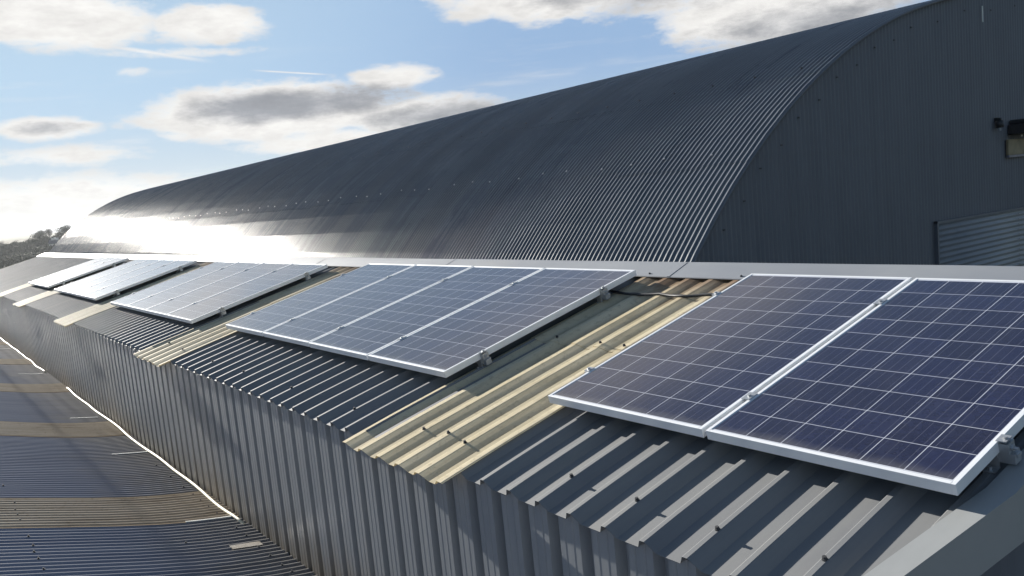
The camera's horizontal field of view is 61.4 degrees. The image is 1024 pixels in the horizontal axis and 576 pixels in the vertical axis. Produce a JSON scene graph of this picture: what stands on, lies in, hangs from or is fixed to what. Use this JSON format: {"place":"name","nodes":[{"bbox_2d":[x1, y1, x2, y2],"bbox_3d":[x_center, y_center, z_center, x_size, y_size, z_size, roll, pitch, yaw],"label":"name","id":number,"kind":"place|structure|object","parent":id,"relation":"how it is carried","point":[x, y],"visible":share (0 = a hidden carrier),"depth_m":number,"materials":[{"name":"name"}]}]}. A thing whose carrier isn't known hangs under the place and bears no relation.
{"place":"outdoors","nodes":[
{"label":"outdoors","id":0,"kind":"place"},
{"bbox_2d":[0,232,57,256],"bbox_3d":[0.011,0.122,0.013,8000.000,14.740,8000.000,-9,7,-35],"label":"ground","id":1,"kind":"structure","parent":0,"point":[10,239],"depth_m":752.90,"materials":[{"name":"green plant"}]},
{"bbox_2d":[0,233,64,268],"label":"hedgerows","id":2,"kind":"object","parent":1,"relation":"on","point":[34,247],"visible":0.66,"depth_m":273.41,"materials":[{"name":"green plant"}]},
{"bbox_2d":[34,230,46,237],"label":"tree","id":3,"kind":"object","parent":1,"relation":"on","point":[42,233],"visible":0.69,"depth_m":307.87,"materials":[{"name":"green plant"}]},
{"bbox_2d":[45,229,52,236],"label":"tree","id":4,"kind":"object","parent":1,"relation":"on","point":[50,231],"visible":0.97,"depth_m":309.34,"materials":[{"name":"green plant"}]},
{"bbox_2d":[48,238,55,246],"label":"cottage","id":5,"kind":"structure","parent":1,"relation":"on","point":[51,241],"depth_m":282.75,"materials":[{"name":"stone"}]},
{"bbox_2d":[55,225,70,234],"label":"tree","id":6,"kind":"object","parent":1,"relation":"on","point":[63,230],"visible":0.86,"depth_m":308.00,"materials":[{"name":"green plant"}]},
{"bbox_2d":[0,253,1023,575],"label":"lean to building","id":7,"kind":"structure","parent":1,"relation":"on","point":[320,463],"depth_m":4.71,"materials":[{"name":"paint"}]},
{"bbox_2d":[71,282,119,296],"bbox_3d":[-7.393,0.013,15.170,0.074,0.122,4.156,-9,7,-35],"label":"mounting rail","id":8,"kind":"object","parent":7,"relation":"on","point":[117,292],"visible":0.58,"depth_m":13.52,"materials":[{"name":"metal"}]},
{"bbox_2d":[54,259,148,292],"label":"solar panel","id":9,"kind":"object","parent":8,"relation":"on","point":[61,289],"visible":0.77,"depth_m":16.64,"materials":[{"name":"glass"}]},
{"bbox_2d":[63,259,163,294],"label":"solar panel","id":10,"kind":"object","parent":8,"relation":"on","point":[70,291],"visible":0.75,"depth_m":15.82,"materials":[{"name":"glass"}]},
{"bbox_2d":[83,260,196,299],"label":"solar panel","id":11,"kind":"object","parent":8,"relation":"on","point":[134,281],"visible":1,"depth_m":14.06,"materials":[{"name":"glass"}]},
{"bbox_2d":[124,263,182,272],"bbox_3d":[-6.612,-0.373,15.720,0.074,0.122,4.156,-9,7,-35],"label":"mounting rail","id":12,"kind":"object","parent":7,"relation":"on","point":[180,268],"visible":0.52,"depth_m":14.07,"materials":[{"name":"metal"}]},
{"bbox_2d":[72,259,177,297],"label":"solar panel","id":13,"kind":"object","parent":12,"relation":"on","point":[112,281],"visible":0.76,"depth_m":14.98,"materials":[{"name":"glass"}]},
{"bbox_2d":[132,292,226,316],"bbox_3d":[-4.318,0.192,10.931,0.074,0.122,4.156,-9,7,-35],"label":"mounting rail","id":14,"kind":"object","parent":7,"relation":"on","point":[222,312],"visible":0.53,"depth_m":9.27,"materials":[{"name":"metal"}]},
{"bbox_2d":[110,261,237,307],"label":"solar panel","id":15,"kind":"object","parent":14,"relation":"on","point":[124,302],"visible":0.8,"depth_m":12.38,"materials":[{"name":"glass"}]},
{"bbox_2d":[126,262,263,312],"bbox_3d":[-4.253,-0.035,11.599,1.650,0.040,0.992,-26,17,-32],"label":"solar panel","id":16,"kind":"object","parent":14,"relation":"on","point":[142,305],"visible":0.8,"depth_m":11.56,"materials":[{"name":"glass"}]},
{"bbox_2d":[145,263,292,317],"bbox_3d":[-3.654,0.000,10.774,1.650,0.040,0.992,-26,17,-32],"label":"solar panel","id":17,"kind":"object","parent":14,"relation":"on","point":[163,309],"visible":0.81,"depth_m":10.72,"materials":[{"name":"glass"}]},
{"bbox_2d":[166,263,327,323],"bbox_3d":[-3.055,0.035,9.948,1.650,0.041,0.992,-26,17,-32],"label":"solar panel","id":18,"kind":"object","parent":14,"relation":"on","point":[232,297],"visible":1,"depth_m":9.83,"materials":[{"name":"glass"}]},
{"bbox_2d":[200,267,310,281],"bbox_3d":[-3.537,-0.194,11.481,0.074,0.122,4.156,-9,7,-35],"label":"mounting rail","id":19,"kind":"object","parent":7,"relation":"on","point":[307,277],"visible":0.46,"depth_m":9.82,"materials":[{"name":"metal"}]},
{"bbox_2d":[250,312,491,368],"bbox_3d":[-1.360,0.363,6.854,0.074,0.122,4.139,-9,7,-35],"label":"mounting rail","id":20,"kind":"object","parent":7,"relation":"on","point":[485,359],"visible":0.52,"depth_m":5.21,"materials":[{"name":"metal"}]},
{"bbox_2d":[226,263,415,335],"bbox_3d":[-1.847,0.081,8.370,1.650,0.040,0.992,-26,17,-32],"label":"solar panel","id":21,"kind":"object","parent":20,"relation":"on","point":[259,322],"visible":0.77,"depth_m":8.31,"materials":[{"name":"glass"}]},
{"bbox_2d":[263,265,473,346],"bbox_3d":[-1.250,0.115,7.550,1.650,0.040,0.992,-26,17,-32],"label":"solar panel","id":22,"kind":"object","parent":20,"relation":"on","point":[308,327],"visible":0.8,"depth_m":7.48,"materials":[{"name":"glass"}]},
{"bbox_2d":[309,266,544,359],"bbox_3d":[-0.656,0.152,6.729,1.650,0.040,0.992,-26,17,-32],"label":"solar panel","id":23,"kind":"object","parent":20,"relation":"on","point":[363,337],"visible":0.77,"depth_m":6.65,"materials":[{"name":"glass"}]},
{"bbox_2d":[368,268,636,377],"bbox_3d":[-0.060,0.185,5.910,1.650,0.040,0.992,-26,17,-32],"label":"solar panel","id":24,"kind":"object","parent":20,"relation":"on","point":[451,344],"visible":1,"depth_m":5.79,"materials":[{"name":"glass"}]},
{"bbox_2d":[341,274,610,302],"bbox_3d":[-0.579,-0.022,7.404,0.074,0.122,4.139,-9,7,-35],"label":"mounting rail","id":25,"kind":"object","parent":7,"relation":"on","point":[605,294],"visible":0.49,"depth_m":5.76,"materials":[{"name":"metal"}]},
{"bbox_2d":[608,289,712,297],"bbox_3d":[0.979,0.026,5.510,0.066,0.063,1.377,-10,8,-39],"label":"cable conduit","id":26,"kind":"object","parent":7,"relation":"on","point":[665,294],"visible":0.62,"depth_m":5.52,"materials":[{"name":"black rubber"}]},
{"bbox_2d":[711,291,886,305],"bbox_3d":[1.778,0.115,4.154,0.074,0.122,2.110,-9,7,-35],"label":"mounting rail","id":27,"kind":"object","parent":7,"relation":"on","point":[879,301],"visible":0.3,"depth_m":4.15,"materials":[{"name":"metal"}]},
{"bbox_2d":[584,367,1021,473],"bbox_3d":[0.998,0.501,3.604,0.074,0.122,2.110,-9,7,-35],"label":"mounting rail","id":28,"kind":"object","parent":7,"relation":"on","point":[1010,452],"visible":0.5,"depth_m":2.78,"materials":[{"name":"metal"}]},
{"bbox_2d":[548,273,911,437],"bbox_3d":[1.098,0.257,4.293,1.650,0.040,0.992,-26,17,-32],"label":"solar panel","id":29,"kind":"object","parent":28,"relation":"on","point":[700,369],"visible":0.83,"depth_m":4.18,"materials":[{"name":"glass"}]},
{"bbox_2d":[706,278,1023,495],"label":"solar panel","id":30,"kind":"object","parent":28,"relation":"on","point":[917,382],"visible":1,"depth_m":3.31,"materials":[{"name":"glass"}]},
{"bbox_2d":[0,339,317,575],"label":"building","id":31,"kind":"structure","parent":0,"point":[85,490],"depth_m":7.04,"materials":[{"name":"grey metal"}]},
{"bbox_2d":[0,337,45,372],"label":"foam pipe","id":32,"kind":"object","parent":31,"relation":"on","point":[24,356],"visible":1,"depth_m":17.48,"materials":[{"name":"white plastic"}]},
{"bbox_2d":[66,387,245,523],"bbox_3d":[-4.583,1.726,10.223,0.048,0.053,8.332,-9,7,-35],"label":"foam pipe","id":33,"kind":"object","parent":31,"relation":"on","point":[176,471],"visible":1,"depth_m":8.64,"materials":[{"name":"white plastic"}]},
{"bbox_2d":[0,0,928,236],"label":"sky","id":34,"kind":"structure","parent":0,"point":[102,102],"materials":[{"name":"blue"}]},
{"bbox_2d":[49,0,1023,265],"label":"arched barn","id":35,"kind":"structure","parent":0,"point":[877,138],"depth_m":11.75,"materials":[{"name":"paint"}]},
{"bbox_2d":[994,118,1003,130],"bbox_3d":[7.022,-2.360,12.418,0.106,0.190,0.113,-9,7,-35],"label":"wall lamp","id":36,"kind":"object","parent":35,"relation":"attached to","point":[999,123],"visible":1,"depth_m":12.38,"materials":[{"name":"black metal"}]},
{"bbox_2d":[1006,138,1023,157],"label":"wall plate","id":37,"kind":"object","parent":35,"relation":"attached to","point":[1014,147],"depth_m":12.73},
{"bbox_2d":[1008,119,1023,136],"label":"extractor box","id":38,"kind":"object","parent":35,"relation":"attached to","point":[1015,126],"visible":1,"depth_m":12.60,"materials":[{"name":"black metal"}]},
{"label":"rail","id":39,"kind":"object","parent":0,"visible":0},
{"bbox_2d":[28,257,107,284],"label":"solar panel","id":40,"kind":"object","parent":39,"relation":"on","point":[64,271],"visible":0.65,"depth_m":19.95,"materials":[{"name":"glass"}]},
{"bbox_2d":[34,257,117,286],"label":"solar panel","id":41,"kind":"object","parent":39,"relation":"on","point":[40,283],"visible":0.78,"depth_m":19.15,"materials":[{"name":"glass"}]},
{"bbox_2d":[41,257,128,287],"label":"solar panel","id":42,"kind":"object","parent":39,"relation":"on","point":[50,284],"visible":1,"depth_m":18.19,"materials":[{"name":"glass"}]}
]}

